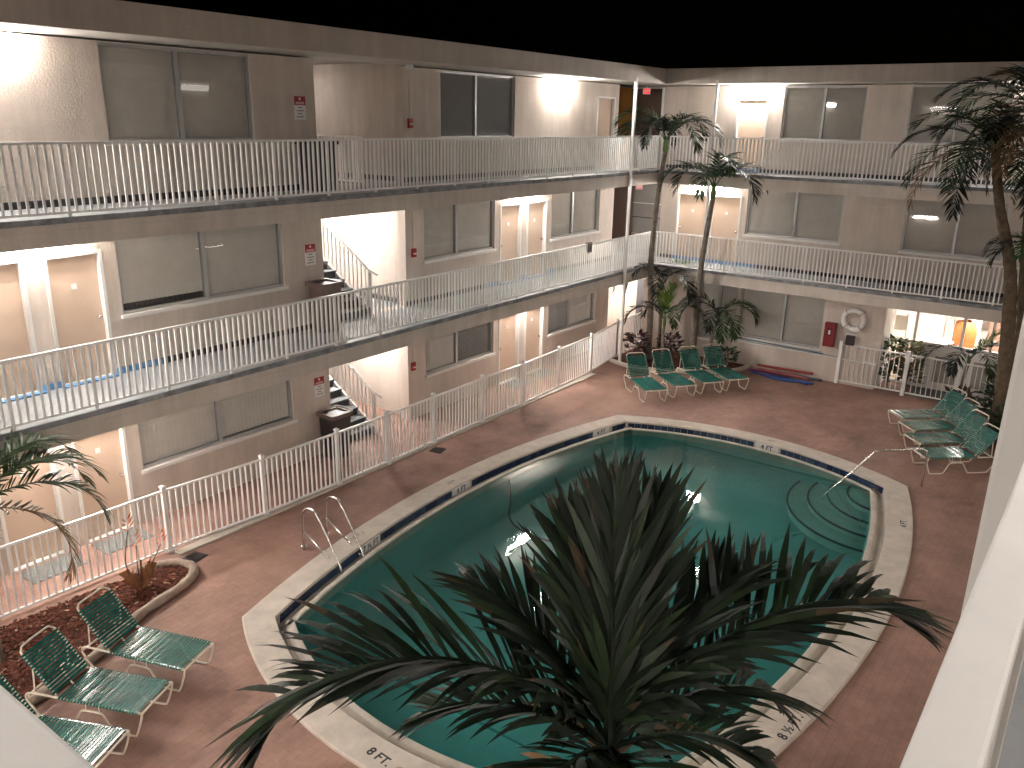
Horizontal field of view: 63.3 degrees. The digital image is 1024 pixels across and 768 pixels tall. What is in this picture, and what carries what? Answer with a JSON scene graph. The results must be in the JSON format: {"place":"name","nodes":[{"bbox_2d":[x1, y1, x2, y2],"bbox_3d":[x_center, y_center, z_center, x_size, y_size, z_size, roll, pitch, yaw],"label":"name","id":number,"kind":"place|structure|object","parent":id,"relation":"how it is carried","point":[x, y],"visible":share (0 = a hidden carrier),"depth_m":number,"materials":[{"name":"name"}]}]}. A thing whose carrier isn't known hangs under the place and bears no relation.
{"place":"outdoors","nodes":[
{"label":"outdoors","id":0,"kind":"place"},
{"bbox_2d":[0,685,94,767],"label":"gallery railing","id":1,"kind":"object","parent":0,"point":[29,739],"visible":1,"depth_m":0.55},
{"bbox_2d":[321,219,377,320],"bbox_3d":[-5.095,-3.344,18.588,4.546,3.280,1.300,14,22,34],"label":"stair railing","id":2,"kind":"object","parent":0,"point":[330,272],"depth_m":18.46,"materials":[{"name":"grey"}]},
{"bbox_2d":[0,332,995,767],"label":"pool deck","id":3,"kind":"structure","parent":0,"point":[874,708],"depth_m":14.06,"materials":[{"name":"concrete"}]},
{"bbox_2d":[18,553,87,584],"bbox_3d":[-7.350,2.950,13.325,0.520,0.012,0.840,14,22,34],"label":"door mat","id":4,"kind":"object","parent":3,"relation":"on","point":[48,570],"depth_m":13.27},
{"bbox_2d":[0,674,129,767],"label":"pool lounger","id":5,"kind":"object","parent":3,"relation":"on","point":[69,738],"visible":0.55,"depth_m":9.31,"materials":[{"name":"plastic"}]},
{"bbox_2d":[20,625,172,736],"bbox_3d":[-5.000,3.554,10.026,1.632,0.952,0.614,5,18,12],"label":"pool lounger","id":6,"kind":"object","parent":3,"relation":"on","point":[124,706],"visible":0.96,"depth_m":10.01,"materials":[{"name":"plastic"}]},
{"bbox_2d":[0,558,198,707],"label":"mulch bed","id":7,"kind":"object","parent":3,"relation":"on","point":[170,579],"visible":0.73,"depth_m":11.82,"materials":[{"name":"wood"}]},
{"bbox_2d":[0,427,113,663],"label":"palm tree","id":8,"kind":"object","parent":7,"relation":"on","point":[11,451],"visible":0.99,"depth_m":10.95,"materials":[{"name":"green plant"}]},
{"bbox_2d":[119,512,167,590],"bbox_3d":[-5.572,2.497,12.584,0.406,1.317,0.760,14,22,34],"label":"flowering plant","id":9,"kind":"object","parent":7,"relation":"on","point":[130,578],"visible":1,"depth_m":12.56,"materials":[{"name":"brown plant"}]},
{"bbox_2d":[91,527,153,554],"bbox_3d":[-6.652,2.676,14.223,0.520,0.012,0.840,14,22,34],"label":"door mat","id":10,"kind":"object","parent":3,"relation":"on","point":[112,543],"depth_m":14.18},
{"bbox_2d":[77,586,213,691],"bbox_3d":[-4.775,3.297,10.843,1.632,0.952,0.614,6,18,16],"label":"pool lounger","id":11,"kind":"object","parent":3,"relation":"on","point":[180,642],"visible":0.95,"depth_m":10.84,"materials":[{"name":"plastic"}]},
{"bbox_2d":[182,551,207,562],"bbox_3d":[-5.240,2.857,13.741,0.300,0.011,0.300,9,19,23],"label":"deck drain","id":12,"kind":"object","parent":3,"relation":"on","point":[195,556],"visible":0.83,"depth_m":13.74,"materials":[{"name":"plastic"}]},
{"bbox_2d":[0,312,643,618],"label":"pool fence","id":13,"kind":"object","parent":3,"relation":"on","point":[266,513],"visible":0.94,"depth_m":16.09,"materials":[{"name":"metal"}]},
{"bbox_2d":[316,405,352,459],"bbox_3d":[-3.764,1.043,17.793,0.524,1.046,0.602,14,22,34],"label":"trash bin","id":14,"kind":"object","parent":3,"relation":"on","point":[331,418],"visible":0.83,"depth_m":17.62,"materials":[{"name":"plastic"}]},
{"bbox_2d":[329,363,381,440],"bbox_3d":[-5.144,-0.677,19.440,4.546,3.280,1.300,14,22,34],"label":"stair railing","id":15,"kind":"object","parent":3,"relation":"on","point":[339,396],"depth_m":19.29,"materials":[{"name":"grey"}]},
{"bbox_2d":[0,0,719,577],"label":"motel wing","id":16,"kind":"structure","parent":3,"relation":"on","point":[94,70],"depth_m":15.17,"materials":[{"name":"paint"}]},
{"bbox_2d":[0,34,17,48],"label":"wall light","id":17,"kind":"object","parent":16,"relation":"attached to","point":[8,41],"visible":1,"depth_m":11.60,"materials":[{"name":"white paint"}]},
{"bbox_2d":[0,258,42,399],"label":"door","id":18,"kind":"structure","parent":16,"relation":"in","point":[17,336],"depth_m":12.56,"materials":[{"name":"white paint"}]},
{"bbox_2d":[0,449,68,572],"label":"door","id":19,"kind":"structure","parent":16,"relation":"in","point":[15,526],"depth_m":13.33,"materials":[{"name":"white paint"}]},
{"bbox_2d":[41,249,116,384],"bbox_3d":[-6.922,-1.062,13.292,0.160,2.086,0.920,14,22,34],"label":"door","id":20,"kind":"structure","parent":16,"relation":"in","point":[75,282],"depth_m":13.29,"materials":[{"name":"white paint"}]},
{"bbox_2d":[70,427,136,543],"bbox_3d":[-6.971,1.605,14.144,0.160,2.086,0.920,14,22,34],"label":"door","id":21,"kind":"structure","parent":16,"relation":"in","point":[110,449],"depth_m":14.23,"materials":[{"name":"white paint"}]},
{"bbox_2d":[87,39,258,145],"bbox_3d":[-5.594,-4.848,13.970,0.330,1.660,2.840,14,22,34],"label":"window","id":22,"kind":"structure","parent":16,"relation":"in","point":[150,93],"depth_m":13.89,"materials":[{"name":"glass"}]},
{"bbox_2d":[114,223,288,318],"bbox_3d":[-5.542,-2.217,14.954,0.330,1.570,3.420,14,22,34],"label":"window","id":23,"kind":"structure","parent":16,"relation":"in","point":[167,270],"depth_m":14.87,"materials":[{"name":"glass"}]},
{"bbox_2d":[137,380,297,473],"bbox_3d":[-5.590,0.450,15.806,0.330,1.570,3.420,14,22,34],"label":"window","id":24,"kind":"structure","parent":16,"relation":"in","point":[171,436],"depth_m":15.77,"materials":[{"name":"glass"}]},
{"bbox_2d":[294,96,305,119],"bbox_3d":[-4.036,-5.256,15.826,0.014,0.420,0.264,14,22,34],"label":"notice sign","id":25,"kind":"object","parent":16,"relation":"attached to","point":[299,108],"visible":1,"depth_m":15.82,"materials":[{"name":"white"}]},
{"bbox_2d":[304,244,315,265],"bbox_3d":[-4.055,-2.601,16.716,0.014,0.420,0.264,14,22,34],"label":"notice sign","id":26,"kind":"object","parent":16,"relation":"attached to","point":[310,257],"visible":1,"depth_m":16.71,"materials":[{"name":"white"}]},
{"bbox_2d":[294,141,338,191],"bbox_3d":[-3.722,-4.195,15.945,0.550,0.951,0.630,14,22,34],"label":"trash bin","id":27,"kind":"object","parent":16,"relation":"on","point":[311,165],"visible":0.45,"depth_m":15.77,"materials":[{"name":"plastic"}]},
{"bbox_2d":[314,376,324,396],"bbox_3d":[-4.080,0.057,17.599,0.014,0.420,0.264,14,22,34],"label":"notice sign","id":28,"kind":"object","parent":16,"relation":"attached to","point":[318,386],"visible":1,"depth_m":17.59,"materials":[{"name":"white"}]},
{"bbox_2d":[305,278,343,332],"bbox_3d":[-3.780,-1.579,16.854,0.510,1.011,0.570,14,22,34],"label":"trash bin","id":29,"kind":"object","parent":16,"relation":"on","point":[322,287],"visible":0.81,"depth_m":16.67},
{"bbox_2d":[0,231,650,430],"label":"gallery railing","id":30,"kind":"object","parent":16,"relation":"on","point":[580,271],"visible":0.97,"depth_m":15.20,"materials":[{"name":"metal"}]},
{"bbox_2d":[0,135,659,218],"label":"gallery railing","id":31,"kind":"object","parent":16,"relation":"on","point":[603,151],"visible":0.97,"depth_m":14.57,"materials":[{"name":"metal"}]},
{"bbox_2d":[317,134,364,184],"bbox_3d":[-4.055,-4.926,18.143,2.300,0.998,0.045,14,22,34],"label":"gallery railing","id":32,"kind":"object","parent":16,"relation":"on","point":[326,136],"visible":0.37,"depth_m":17.72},
{"bbox_2d":[423,201,496,263],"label":"window","id":33,"kind":"structure","parent":16,"relation":"in","point":[450,230],"depth_m":20.39,"materials":[{"name":"glass"}]},
{"bbox_2d":[425,322,495,377],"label":"window","id":34,"kind":"structure","parent":16,"relation":"in","point":[445,351],"depth_m":21.27,"materials":[{"name":"glass"}]},
{"bbox_2d":[430,68,516,140],"bbox_3d":[-0.869,-6.704,20.048,0.330,1.660,2.920,14,22,34],"label":"window","id":35,"kind":"structure","parent":16,"relation":"in","point":[472,104],"depth_m":20.04,"materials":[{"name":"glass"}]},
{"bbox_2d":[498,314,519,384],"bbox_3d":[-0.139,-1.078,22.932,0.160,2.086,0.940,14,22,34],"label":"door","id":36,"kind":"structure","parent":16,"relation":"in","point":[508,335],"depth_m":23.04,"materials":[{"name":"white paint"}]},
{"bbox_2d":[499,202,521,283],"bbox_3d":[-0.090,-3.745,22.080,0.160,2.086,0.940,14,22,34],"label":"door","id":37,"kind":"structure","parent":16,"relation":"in","point":[510,213],"depth_m":22.11,"materials":[{"name":"white paint"}]},
{"bbox_2d":[524,307,543,372],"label":"door","id":38,"kind":"structure","parent":16,"relation":"in","point":[534,319],"depth_m":23.97,"materials":[{"name":"white paint"}]},
{"bbox_2d":[526,199,547,277],"bbox_3d":[0.626,-4.026,23.001,0.160,2.086,0.940,14,22,34],"label":"door","id":39,"kind":"structure","parent":16,"relation":"in","point":[537,209],"depth_m":23.04,"materials":[{"name":"white paint"}]},
{"bbox_2d":[546,82,573,90],"bbox_3d":[1.306,-8.015,22.401,0.090,0.180,1.200,14,22,34],"label":"wall light","id":40,"kind":"object","parent":16,"relation":"attached to","point":[559,86],"visible":1,"depth_m":22.31,"materials":[{"name":"white paint"}]},
{"bbox_2d":[547,293,595,337],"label":"window","id":41,"kind":"structure","parent":16,"relation":"in","point":[562,315],"depth_m":25.36,"materials":[{"name":"glass"}]},
{"bbox_2d":[550,190,600,241],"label":"window","id":42,"kind":"structure","parent":16,"relation":"in","point":[573,213],"depth_m":24.45,"materials":[{"name":"glass"}]},
{"bbox_2d":[596,96,615,164],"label":"door","id":43,"kind":"structure","parent":16,"relation":"in","point":[606,106],"depth_m":24.83,"materials":[{"name":"white paint"}]},
{"bbox_2d":[242,415,912,767],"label":"swimming pool","id":44,"kind":"structure","parent":3,"relation":"in","point":[755,486],"depth_m":15.16,"materials":[{"name":"concrete"}]},
{"bbox_2d":[300,496,364,573],"bbox_3d":[-2.991,2.849,14.010,1.098,1.743,0.660,14,22,34],"label":"pool ladder","id":45,"kind":"object","parent":44,"relation":"attached to","point":[326,533],"visible":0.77,"depth_m":13.98,"materials":[{"name":"silver metal"}]},
{"bbox_2d":[820,448,927,499],"bbox_3d":[7.357,1.883,16.827,2.031,1.240,0.232,2,18,2],"label":"pool handrail","id":46,"kind":"object","parent":44,"relation":"on","point":[860,464],"visible":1,"depth_m":16.73,"materials":[{"name":"silver metal"}]},
{"bbox_2d":[204,445,957,767],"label":"palm tree","id":47,"kind":"object","parent":3,"relation":"on","point":[614,575],"visible":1,"depth_m":4.14,"materials":[{"name":"green plant"}]},
{"bbox_2d":[624,352,667,402],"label":"pool lounger","id":48,"kind":"object","parent":3,"relation":"on","point":[651,384],"visible":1,"depth_m":22.53,"materials":[{"name":"plastic"}]},
{"bbox_2d":[649,348,696,397],"bbox_3d":[4.370,-0.296,22.612,0.614,0.952,1.632,-4,19,-17],"label":"pool lounger","id":49,"kind":"object","parent":3,"relation":"on","point":[675,379],"visible":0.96,"depth_m":22.92,"materials":[{"name":"plastic"}]},
{"bbox_2d":[609,346,750,373],"bbox_3d":[4.965,-0.626,25.082,3.720,0.140,2.560,14,22,34],"label":"corner bed","id":50,"kind":"object","parent":3,"relation":"on","point":[736,367],"visible":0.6,"depth_m":25.04,"materials":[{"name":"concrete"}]},
{"bbox_2d":[618,77,637,360],"bbox_3d":[3.315,-4.477,23.860,0.150,8.118,0.150,14,22,34],"label":"gallery post","id":51,"kind":"object","parent":50,"relation":"on","point":[628,215],"visible":0.97,"depth_m":23.73,"materials":[{"name":"metal"}]},
{"bbox_2d":[622,329,651,358],"bbox_3d":[3.797,-1.199,25.266,0.934,0.987,1.041,14,22,34],"label":"shrub","id":52,"kind":"object","parent":50,"relation":"on","point":[630,337],"visible":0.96,"depth_m":25.23,"materials":[{"name":"brown plant"}]},
{"bbox_2d":[610,257,700,351],"bbox_3d":[4.764,-2.294,25.514,3.308,3.012,2.473,-4,18,-16],"label":"palm tree","id":53,"kind":"object","parent":50,"relation":"in","point":[662,274],"visible":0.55,"depth_m":24.50,"materials":[{"name":"green plant"}]},
{"bbox_2d":[623,281,706,363],"bbox_3d":[4.442,-1.737,24.561,2.348,2.522,2.043,14,22,34],"label":"palm tree","id":54,"kind":"object","parent":50,"relation":"in","point":[664,306],"visible":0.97,"depth_m":24.43,"materials":[{"name":"green plant"}]},
{"bbox_2d":[611,104,723,358],"bbox_3d":[4.297,-4.308,24.439,3.240,7.491,3.300,14,22,34],"label":"palm tree","id":55,"kind":"object","parent":50,"relation":"in","point":[664,123],"visible":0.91,"depth_m":23.64,"materials":[{"name":"green plant"}]},
{"bbox_2d":[655,331,683,358],"bbox_3d":[4.861,-1.220,25.516,0.911,0.913,0.918,14,22,34],"label":"shrub","id":56,"kind":"object","parent":50,"relation":"on","point":[677,336],"visible":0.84,"depth_m":25.41,"materials":[{"name":"brown plant"}]},
{"bbox_2d":[702,80,718,240],"bbox_3d":[5.645,-4.578,24.311,0.150,8.118,0.150,14,22,34],"label":"gallery post","id":57,"kind":"object","parent":50,"relation":"on","point":[712,142],"visible":0.44,"depth_m":23.58,"materials":[{"name":"metal"}]},
{"bbox_2d":[655,149,769,361],"bbox_3d":[5.635,-3.538,23.983,3.255,6.345,3.307,14,22,34],"label":"palm tree","id":58,"kind":"object","parent":50,"relation":"in","point":[718,168],"visible":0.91,"depth_m":23.14,"materials":[{"name":"green plant"}]},
{"bbox_2d":[677,292,759,364],"bbox_3d":[6.016,-1.460,24.349,2.548,2.185,1.840,5,18,11],"label":"palm tree","id":59,"kind":"object","parent":50,"relation":"in","point":[713,329],"visible":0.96,"depth_m":23.70,"materials":[{"name":"green plant"}]},
{"bbox_2d":[715,345,740,364],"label":"shrub","id":60,"kind":"object","parent":50,"relation":"on","point":[734,358],"visible":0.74,"depth_m":24.85,"materials":[{"name":"green plant"}]},
{"bbox_2d":[676,346,723,393],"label":"pool lounger","id":61,"kind":"object","parent":3,"relation":"on","point":[703,376],"visible":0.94,"depth_m":23.27,"materials":[{"name":"plastic"}]},
{"bbox_2d":[700,343,748,390],"bbox_3d":[5.937,-0.473,23.255,0.614,0.952,1.632,-4,19,-17],"label":"pool lounger","id":62,"kind":"object","parent":3,"relation":"on","point":[724,372],"visible":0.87,"depth_m":23.58,"materials":[{"name":"plastic"}]},
{"bbox_2d":[748,368,789,376],"bbox_3d":[7.520,-0.330,24.319,1.203,0.070,0.097,11,20,29],"label":"pool noodle","id":63,"kind":"object","parent":3,"relation":"on","point":[750,369],"visible":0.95,"depth_m":24.35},
{"bbox_2d":[758,368,808,380],"bbox_3d":[7.819,-0.292,23.954,1.506,0.070,0.098,15,22,37],"label":"pool noodle","id":64,"kind":"object","parent":63,"relation":"on","point":[784,374],"visible":1,"depth_m":23.90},
{"bbox_2d":[757,363,813,374],"bbox_3d":[7.918,-0.428,24.138,1.606,0.070,0.109,12,21,30],"label":"pool noodle","id":65,"kind":"object","parent":64,"relation":"on","point":[787,369],"visible":1,"depth_m":24.09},
{"bbox_2d":[751,370,807,384],"bbox_3d":[7.683,-0.187,23.881,1.712,0.070,0.144,16,23,39],"label":"pool noodle","id":66,"kind":"object","parent":3,"relation":"on","point":[764,374],"visible":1,"depth_m":23.91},
{"bbox_2d":[607,61,1023,388],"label":"motel wing","id":67,"kind":"structure","parent":3,"relation":"on","point":[881,102],"depth_m":23.35,"materials":[{"name":"paint"}]},
{"bbox_2d":[634,279,644,336],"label":"service door","id":68,"kind":"structure","parent":67,"relation":"in","point":[640,283],"depth_m":27.81,"materials":[{"name":"white paint"}]},
{"bbox_2d":[673,192,705,257],"bbox_3d":[5.649,-4.964,26.222,1.020,2.086,0.160,14,22,34],"label":"door","id":69,"kind":"structure","parent":67,"relation":"in","point":[690,213],"depth_m":26.23,"materials":[{"name":"white paint"}]},
{"bbox_2d":[697,283,738,342],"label":"window","id":70,"kind":"structure","parent":67,"relation":"in","point":[721,295],"depth_m":25.45,"materials":[{"name":"glass"}]},
{"bbox_2d":[706,195,742,261],"bbox_3d":[6.548,-4.746,25.590,0.980,2.086,0.160,14,22,34],"label":"door","id":71,"kind":"structure","parent":67,"relation":"in","point":[725,222],"depth_m":25.56,"materials":[{"name":"white paint"}]},
{"bbox_2d":[731,99,769,168],"bbox_3d":[7.022,-7.305,24.441,0.960,2.076,0.160,14,22,34],"label":"door","id":72,"kind":"structure","parent":67,"relation":"in","point":[751,114],"depth_m":24.40,"materials":[{"name":"white paint"}]},
{"bbox_2d":[734,92,775,98],"bbox_3d":[6.997,-8.337,23.996,1.200,0.180,0.104,14,22,34],"label":"wall light","id":73,"kind":"object","parent":67,"relation":"attached to","point":[754,95],"visible":1,"depth_m":23.96,"materials":[{"name":"white paint"}]},
{"bbox_2d":[737,288,825,350],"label":"window","id":74,"kind":"structure","parent":67,"relation":"in","point":[793,319],"depth_m":24.30,"materials":[{"name":"glass"}]},
{"bbox_2d":[738,337,833,355],"bbox_3d":[7.870,-1.112,24.295,3.021,0.116,0.054,14,22,34],"label":"skimmer pole","id":75,"kind":"object","parent":67,"relation":"on","point":[815,352],"visible":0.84,"depth_m":24.22,"materials":[{"name":"blue"}]},
{"bbox_2d":[743,189,844,245],"bbox_3d":[8.210,-4.928,24.240,2.860,1.480,0.215,14,22,34],"label":"window","id":76,"kind":"structure","parent":67,"relation":"in","point":[814,217],"depth_m":24.26,"materials":[{"name":"glass"}]},
{"bbox_2d":[778,84,871,143],"bbox_3d":[8.686,-7.531,23.149,2.320,1.640,0.330,14,22,34],"label":"window","id":77,"kind":"structure","parent":67,"relation":"in","point":[810,112],"depth_m":23.14,"materials":[{"name":"glass"}]},
{"bbox_2d":[822,322,837,346],"bbox_3d":[8.948,-1.394,23.409,0.300,0.680,0.172,14,22,34],"label":"extinguisher cabinet","id":78,"kind":"object","parent":67,"relation":"attached to","point":[830,330],"visible":1,"depth_m":23.34,"materials":[{"name":"red metal"}]},
{"bbox_2d":[654,231,1018,305],"bbox_3d":[9.035,-3.077,22.303,11.670,0.998,0.045,14,22,34],"label":"gallery railing","id":79,"kind":"object","parent":67,"relation":"on","point":[850,256],"visible":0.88,"depth_m":22.53,"materials":[{"name":"metal"}]},
{"bbox_2d":[658,135,1023,187],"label":"gallery railing","id":80,"kind":"object","parent":67,"relation":"on","point":[818,157],"visible":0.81,"depth_m":22.07,"materials":[{"name":"metal"}]},
{"bbox_2d":[844,333,856,345],"bbox_3d":[9.412,-1.215,23.137,0.300,0.340,0.120,14,22,34],"label":"wall box","id":81,"kind":"object","parent":67,"relation":"attached to","point":[850,339],"visible":1,"depth_m":23.09,"materials":[{"name":"plastic"}]},
{"bbox_2d":[841,308,866,331],"bbox_3d":[9.430,-1.760,22.939,0.690,0.690,0.130,14,22,34],"label":"life ring","id":82,"kind":"object","parent":67,"relation":"attached to","point":[860,313],"visible":1,"depth_m":22.90,"materials":[{"name":"white paint"}]},
{"bbox_2d":[898,200,1010,262],"bbox_3d":[11.611,-4.082,21.854,2.500,1.520,0.215,14,22,34],"label":"window","id":83,"kind":"structure","parent":67,"relation":"in","point":[926,229],"depth_m":21.98,"materials":[{"name":"glass"}]},
{"bbox_2d":[903,83,1017,147],"bbox_3d":[11.406,-6.871,21.237,2.420,1.640,0.330,14,22,34],"label":"window","id":84,"kind":"structure","parent":67,"relation":"in","point":[920,104],"depth_m":21.45,"materials":[{"name":"glass"}]},
{"bbox_2d":[879,334,908,385],"bbox_3d":[10.569,-0.642,23.224,0.892,1.460,0.999,14,22,34],"label":"shrub","id":85,"kind":"object","parent":3,"relation":"on","point":[891,346],"visible":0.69,"depth_m":23.11,"materials":[{"name":"green plant"}]},
{"bbox_2d":[892,340,927,385],"bbox_3d":[11.007,-0.552,23.104,1.014,1.379,1.025,14,22,34],"label":"shrub","id":86,"kind":"object","parent":3,"relation":"on","point":[915,350],"visible":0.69,"depth_m":22.95,"materials":[{"name":"green plant"}]},
{"bbox_2d":[834,340,993,408],"bbox_3d":[10.995,-0.186,22.173,4.540,1.238,0.125,14,22,34],"label":"lobby gate fence","id":87,"kind":"object","parent":3,"relation":"on","point":[905,371],"visible":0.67,"depth_m":22.47,"materials":[{"name":"white"}]},
{"bbox_2d":[888,387,966,432],"bbox_3d":[10.031,0.611,20.098,1.632,0.952,0.614,-1,18,-6],"label":"pool lounger","id":88,"kind":"object","parent":3,"relation":"on","point":[919,414],"visible":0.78,"depth_m":20.08,"materials":[{"name":"plastic"}]},
{"bbox_2d":[841,278,1015,399],"bbox_3d":[14.590,-1.280,23.406,9.700,2.700,6.060,14,22,34],"label":"lobby storefront","id":89,"kind":"object","parent":3,"relation":"on","point":[920,325],"visible":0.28,"depth_m":23.21,"materials":[{"name":"glass"}]},
{"bbox_2d":[890,314,908,375],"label":"door","id":90,"kind":"structure","parent":89,"relation":"on","point":[901,322],"depth_m":23.95,"materials":[{"name":"metal"}]},
{"bbox_2d":[920,337,953,344],"bbox_3d":[12.292,-0.752,24.220,0.880,1.080,0.880,14,22,34],"label":"round table","id":91,"kind":"object","parent":89,"relation":"on","point":[931,339],"visible":0.49,"depth_m":24.05,"materials":[{"name":"white"}]},
{"bbox_2d":[883,312,997,383],"bbox_3d":[13.805,-0.529,21.438,8.245,2.400,0.090,14,22,34],"label":"window frame","id":92,"kind":"structure","parent":89,"relation":"in","point":[918,313],"depth_m":22.81,"materials":[{"name":"white paint"}]},
{"bbox_2d":[952,320,976,348],"bbox_3d":[13.524,-1.174,24.958,0.679,1.482,0.700,14,22,34],"label":"tub chair","id":93,"kind":"object","parent":89,"relation":"on","point":[970,335],"visible":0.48,"depth_m":24.61,"materials":[{"name":"fabric"}]},
{"bbox_2d":[906,386,967,405],"bbox_3d":[11.630,0.336,22.591,1.500,0.012,1.000,14,22,34],"label":"door mat","id":94,"kind":"object","parent":3,"relation":"on","point":[933,392],"depth_m":22.79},
{"bbox_2d":[919,330,1000,397],"bbox_3d":[12.078,-0.407,21.593,2.530,2.062,1.782,0,18,-3],"label":"palm tree","id":95,"kind":"object","parent":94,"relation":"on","point":[977,350],"visible":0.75,"depth_m":21.34,"materials":[{"name":"green plant"}]},
{"bbox_2d":[898,397,979,444],"bbox_3d":[9.930,0.844,19.362,1.632,0.952,0.614,-1,18,-7],"label":"pool lounger","id":96,"kind":"object","parent":3,"relation":"on","point":[926,424],"visible":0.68,"depth_m":19.37,"materials":[{"name":"plastic"}]},
{"bbox_2d":[903,409,988,458],"bbox_3d":[9.688,1.092,18.571,1.632,0.952,0.614,-1,18,-7],"label":"pool lounger","id":97,"kind":"object","parent":3,"relation":"on","point":[934,438],"visible":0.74,"depth_m":18.58,"materials":[{"name":"plastic"}]},
{"bbox_2d":[911,423,999,474],"bbox_3d":[9.453,1.358,17.727,1.632,0.952,0.614,-1,18,-6],"label":"pool lounger","id":98,"kind":"object","parent":3,"relation":"on","point":[933,454],"visible":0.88,"depth_m":17.68,"materials":[{"name":"plastic"}]},
{"bbox_2d":[889,99,1023,443],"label":"palm tree","id":99,"kind":"object","parent":3,"relation":"on","point":[1006,352],"visible":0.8,"depth_m":18.48,"materials":[{"name":"green plant"}]},
{"bbox_2d":[940,384,978,415],"bbox_3d":[11.222,0.464,20.796,0.871,0.859,0.867,1,18,1],"label":"shrub","id":100,"kind":"object","parent":3,"relation":"on","point":[968,392],"visible":0.34,"depth_m":20.84,"materials":[{"name":"green plant"}]},
{"bbox_2d":[930,63,1023,357],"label":"palm tree","id":101,"kind":"object","parent":3,"relation":"on","point":[1020,303],"visible":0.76,"depth_m":18.03,"materials":[{"name":"green plant"}]},
{"bbox_2d":[964,379,1005,429],"bbox_3d":[11.887,0.601,19.510,2.250,1.407,2.216,14,22,34],"label":"shrub","id":102,"kind":"object","parent":3,"relation":"on","point":[991,393],"visible":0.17,"depth_m":19.68,"materials":[{"name":"green plant"}]},
{"bbox_2d":[960,315,1023,767],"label":"wall","id":103,"kind":"structure","parent":3,"relation":"on","point":[1008,461],"depth_m":1.19,"materials":[{"name":"white paint"}]},
{"bbox_2d":[962,68,1023,196],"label":"palm tree","id":104,"kind":"object","parent":3,"relation":"on","point":[985,172],"visible":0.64,"depth_m":17.97,"materials":[{"name":"green plant"}]},
{"bbox_2d":[982,404,1004,447],"bbox_3d":[11.398,1.085,18.370,1.915,1.164,1.824,14,22,34],"label":"shrub","id":105,"kind":"object","parent":3,"relation":"on","point":[995,421],"visible":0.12,"depth_m":18.68,"materials":[{"name":"green plant"}]},
{"bbox_2d":[981,231,1023,269],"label":"palm tree","id":106,"kind":"object","parent":3,"relation":"on","point":[1016,256],"visible":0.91,"depth_m":18.12,"materials":[{"name":"green plant"}]},
{"bbox_2d":[997,659,1023,767],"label":"motel wing","id":107,"kind":"structure","parent":3,"relation":"on","point":[1012,754],"depth_m":2.01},
{"bbox_2d":[900,462,1023,767],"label":"gallery railing","id":108,"kind":"object","parent":107,"relation":"on","point":[957,726],"visible":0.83,"depth_m":0.65,"materials":[{"name":"paint"}]},
{"label":"water","id":109,"kind":"structure","parent":0,"visible":0},
{"bbox_2d":[508,479,750,619],"bbox_3d":[2.009,2.995,14.693,6.850,0.371,1.036,18,24,42],"label":"pool hose","id":110,"kind":"object","parent":109,"relation":"in","point":[544,539],"visible":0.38,"depth_m":16.15,"materials":[{"name":"blue"}]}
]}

